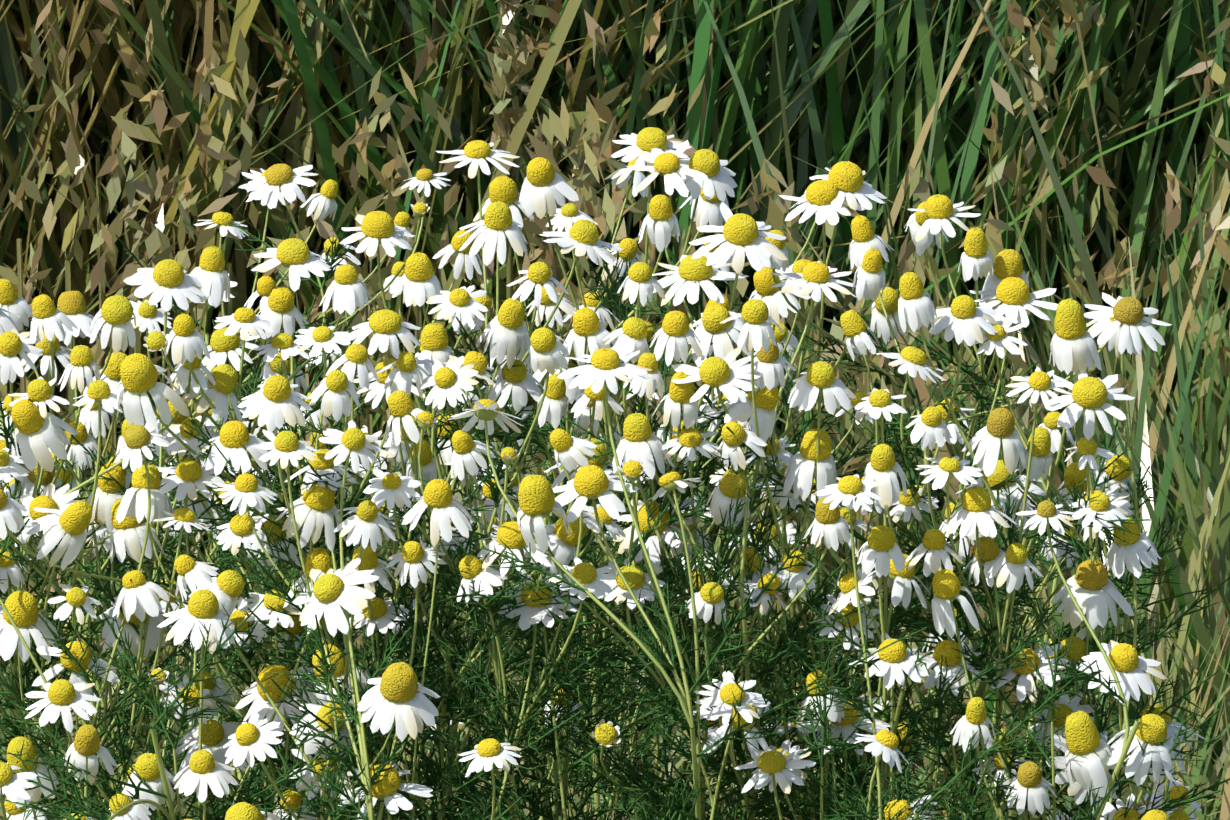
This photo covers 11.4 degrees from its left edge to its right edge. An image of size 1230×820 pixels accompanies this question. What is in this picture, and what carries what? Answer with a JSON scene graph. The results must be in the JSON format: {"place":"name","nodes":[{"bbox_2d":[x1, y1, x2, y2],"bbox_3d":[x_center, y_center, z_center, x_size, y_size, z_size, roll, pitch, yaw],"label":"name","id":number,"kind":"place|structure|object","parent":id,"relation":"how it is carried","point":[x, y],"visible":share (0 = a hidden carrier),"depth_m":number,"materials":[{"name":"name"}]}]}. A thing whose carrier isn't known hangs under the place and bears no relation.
{"place":"outdoors","nodes":[
{"label":"outdoors","id":0,"kind":"place"},
{"bbox_2d":[0,0,1229,819],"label":"meadow grass","id":1,"kind":"structure","parent":0,"point":[153,129],"depth_m":2.19,"materials":[{"name":"beige plant"}]},
{"bbox_2d":[443,0,1229,816],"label":"meadow grass blades","id":2,"kind":"object","parent":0,"point":[1085,262],"visible":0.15,"depth_m":2.13,"materials":[{"name":"green plant"}]},
{"bbox_2d":[929,258,1226,817],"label":"meadow grass broad blades","id":3,"kind":"object","parent":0,"point":[1079,432],"visible":0.04,"depth_m":2.08,"materials":[{"name":"green plant"}]},
{"label":"meadow ground","id":4,"kind":"structure","parent":0,"visible":0},
{"bbox_2d":[4,799,104,819],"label":"chamomile plant","id":5,"kind":"object","parent":4,"relation":"on","point":[68,814],"visible":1,"depth_m":1.14,"materials":[{"name":"green plant"}]},
{"bbox_2d":[0,246,258,819],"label":"chamomile plant","id":6,"kind":"object","parent":4,"relation":"on","point":[54,514],"visible":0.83,"depth_m":1.31,"materials":[{"name":"white plant"}]},
{"bbox_2d":[0,295,286,819],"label":"chamomile plant","id":7,"kind":"object","parent":4,"relation":"on","point":[116,312],"visible":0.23,"depth_m":1.37,"materials":[{"name":"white plant"}]},
{"bbox_2d":[0,424,315,819],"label":"chamomile plant","id":8,"kind":"object","parent":4,"relation":"on","point":[206,620],"visible":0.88,"depth_m":1.27,"materials":[{"name":"white plant"}]},
{"bbox_2d":[0,279,360,819],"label":"chamomile plant","id":9,"kind":"object","parent":4,"relation":"on","point":[71,305],"visible":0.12,"depth_m":1.48,"materials":[{"name":"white plant"}]},
{"bbox_2d":[0,179,410,796],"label":"chamomile plant","id":10,"kind":"object","parent":4,"relation":"on","point":[322,205],"visible":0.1,"depth_m":1.62,"materials":[{"name":"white plant"}]},
{"bbox_2d":[0,238,430,819],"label":"chamomile plant","id":11,"kind":"object","parent":4,"relation":"on","point":[122,518],"visible":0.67,"depth_m":1.31,"materials":[{"name":"white plant"}]},
{"bbox_2d":[34,164,429,818],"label":"chamomile plant","id":12,"kind":"object","parent":4,"relation":"on","point":[274,180],"visible":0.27,"depth_m":1.40,"materials":[{"name":"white plant"}]},
{"bbox_2d":[63,420,446,819],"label":"chamomile plant","id":13,"kind":"object","parent":4,"relation":"on","point":[335,595],"visible":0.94,"depth_m":1.27,"materials":[{"name":"white plant"}]},
{"bbox_2d":[50,168,482,810],"bbox_3d":[-0.090,0.155,1.623,0.115,0.434,0.210,0,16,-1],"label":"chamomile plant","id":14,"kind":"object","parent":4,"relation":"on","point":[424,178],"visible":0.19,"depth_m":1.55,"materials":[{"name":"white plant"}]},
{"bbox_2d":[162,212,521,819],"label":"chamomile plant","id":15,"kind":"object","parent":4,"relation":"on","point":[221,221],"visible":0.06,"depth_m":1.43,"materials":[{"name":"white plant"}]},
{"bbox_2d":[201,326,606,819],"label":"chamomile plant","id":16,"kind":"object","parent":4,"relation":"on","point":[405,707],"visible":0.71,"depth_m":1.28,"materials":[{"name":"white plant"}]},
{"bbox_2d":[293,351,626,819],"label":"chamomile plant","id":17,"kind":"object","parent":4,"relation":"on","point":[562,544],"visible":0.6,"depth_m":1.29,"materials":[{"name":"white plant"}]},
{"bbox_2d":[322,262,630,819],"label":"chamomile plant","id":18,"kind":"object","parent":4,"relation":"on","point":[505,324],"visible":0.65,"depth_m":1.31,"materials":[{"name":"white plant"}]},
{"bbox_2d":[335,140,622,819],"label":"chamomile plant","id":19,"kind":"object","parent":4,"relation":"on","point":[378,227],"visible":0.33,"depth_m":1.36,"materials":[{"name":"white plant"}]},
{"bbox_2d":[309,327,666,819],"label":"chamomile plant","id":20,"kind":"object","parent":4,"relation":"on","point":[449,380],"visible":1,"depth_m":1.28,"materials":[{"name":"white plant"}]},
{"bbox_2d":[343,176,715,817],"bbox_3d":[-0.024,0.165,1.526,0.082,0.470,0.098,9,19,30],"label":"chamomile plant","id":21,"kind":"object","parent":4,"relation":"on","point":[504,189],"visible":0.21,"depth_m":1.47,"materials":[{"name":"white plant"}]},
{"bbox_2d":[386,201,752,819],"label":"chamomile plant","id":22,"kind":"object","parent":4,"relation":"on","point":[498,227],"visible":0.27,"depth_m":1.32,"materials":[{"name":"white plant"}]},
{"bbox_2d":[334,157,836,816],"bbox_3d":[-0.020,0.153,1.609,0.110,0.445,0.131,8,18,27],"label":"chamomile plant","id":23,"kind":"object","parent":4,"relation":"on","point":[620,177],"visible":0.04,"depth_m":1.57,"materials":[{"name":"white plant"}]},
{"bbox_2d":[0,452,1220,819],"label":"chamomile leafy shoots","id":24,"kind":"object","parent":4,"relation":"on","point":[552,746],"visible":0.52,"depth_m":1.30,"materials":[{"name":"green plant"}]},
{"bbox_2d":[385,188,837,819],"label":"chamomile plant","id":25,"kind":"object","parent":4,"relation":"on","point":[567,216],"visible":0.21,"depth_m":1.52,"materials":[{"name":"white plant"}]},
{"bbox_2d":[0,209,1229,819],"bbox_3d":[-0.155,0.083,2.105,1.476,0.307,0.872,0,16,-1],"label":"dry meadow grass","id":26,"kind":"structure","parent":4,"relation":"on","point":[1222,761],"depth_m":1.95,"materials":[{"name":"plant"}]},
{"bbox_2d":[0,180,1229,819],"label":"meadow grass clump","id":27,"kind":"object","parent":4,"relation":"on","point":[990,706],"depth_m":1.62,"materials":[{"name":"green plant"}]},
{"bbox_2d":[448,343,926,819],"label":"chamomile plant","id":28,"kind":"object","parent":4,"relation":"on","point":[630,583],"visible":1,"depth_m":1.26,"materials":[{"name":"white plant"}]},
{"bbox_2d":[536,262,862,819],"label":"chamomile plant","id":29,"kind":"object","parent":4,"relation":"on","point":[639,280],"visible":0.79,"depth_m":1.29,"materials":[{"name":"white plant"}]},
{"bbox_2d":[527,195,885,819],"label":"chamomile plant","id":30,"kind":"object","parent":4,"relation":"on","point":[741,232],"visible":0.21,"depth_m":1.33,"materials":[{"name":"white plant"}]},
{"bbox_2d":[437,127,1010,819],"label":"chamomile plant","id":31,"kind":"object","parent":4,"relation":"on","point":[705,171],"visible":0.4,"depth_m":1.40,"materials":[{"name":"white plant"}]},
{"bbox_2d":[581,317,913,819],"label":"chamomile plant","id":32,"kind":"object","parent":4,"relation":"on","point":[829,524],"visible":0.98,"depth_m":1.29,"materials":[{"name":"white plant"}]},
{"bbox_2d":[611,261,983,819],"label":"chamomile plant","id":33,"kind":"object","parent":4,"relation":"on","point":[815,277],"visible":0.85,"depth_m":1.29,"materials":[{"name":"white plant"}]},
{"bbox_2d":[599,161,1137,819],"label":"chamomile plant","id":34,"kind":"object","parent":4,"relation":"on","point":[825,199],"visible":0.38,"depth_m":1.36,"materials":[{"name":"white plant"}]},
{"bbox_2d":[599,392,1201,819],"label":"chamomile plant","id":35,"kind":"object","parent":4,"relation":"on","point":[1179,792],"visible":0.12,"depth_m":1.55,"materials":[{"name":"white plant"}]},
{"bbox_2d":[746,215,1057,819],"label":"chamomile plant","id":36,"kind":"object","parent":4,"relation":"on","point":[962,317],"visible":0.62,"depth_m":1.31,"materials":[{"name":"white plant"}]},
{"bbox_2d":[751,388,1055,819],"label":"chamomile plant","id":37,"kind":"object","parent":4,"relation":"on","point":[891,564],"visible":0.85,"depth_m":1.29,"materials":[{"name":"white plant"}]},
{"bbox_2d":[734,474,1096,819],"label":"chamomile plant","id":38,"kind":"object","parent":4,"relation":"on","point":[895,660],"visible":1,"depth_m":1.27,"materials":[{"name":"white plant"}]},
{"bbox_2d":[611,13,1229,819],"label":"chamomile plant","id":39,"kind":"object","parent":4,"relation":"on","point":[1181,479],"visible":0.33,"depth_m":2.01,"materials":[{"name":"plant"}]},
{"bbox_2d":[742,412,1115,819],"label":"chamomile plant","id":40,"kind":"object","parent":4,"relation":"on","point":[1049,424],"visible":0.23,"depth_m":1.46,"materials":[{"name":"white plant"}]},
{"bbox_2d":[752,194,1137,819],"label":"chamomile plant","id":41,"kind":"object","parent":4,"relation":"on","point":[976,256],"visible":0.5,"depth_m":1.36,"materials":[{"name":"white plant"}]},
{"bbox_2d":[870,201,1187,819],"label":"chamomile plant","id":42,"kind":"object","parent":4,"relation":"on","point":[891,296],"visible":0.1,"depth_m":1.50,"materials":[{"name":"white plant"}]},
{"bbox_2d":[855,272,1209,819],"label":"chamomile plant","id":43,"kind":"object","parent":4,"relation":"on","point":[1073,347],"visible":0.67,"depth_m":1.30,"materials":[{"name":"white plant"}]},
{"bbox_2d":[905,366,1220,819],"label":"chamomile plant","id":44,"kind":"object","parent":4,"relation":"on","point":[1014,562],"visible":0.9,"depth_m":1.28,"materials":[{"name":"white plant"}]},
{"bbox_2d":[972,492,1193,819],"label":"chamomile plant","id":45,"kind":"object","parent":4,"relation":"on","point":[1126,661],"visible":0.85,"depth_m":1.29,"materials":[{"name":"white plant"}]},
{"bbox_2d":[955,292,1229,819],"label":"chamomile plant","id":46,"kind":"object","parent":4,"relation":"on","point":[1087,583],"visible":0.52,"depth_m":1.31,"materials":[{"name":"white plant"}]},
{"bbox_2d":[1005,517,1185,819],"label":"chamomile plant","id":47,"kind":"object","parent":4,"relation":"on","point":[1087,746],"visible":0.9,"depth_m":1.28,"materials":[{"name":"white plant"}]}
]}

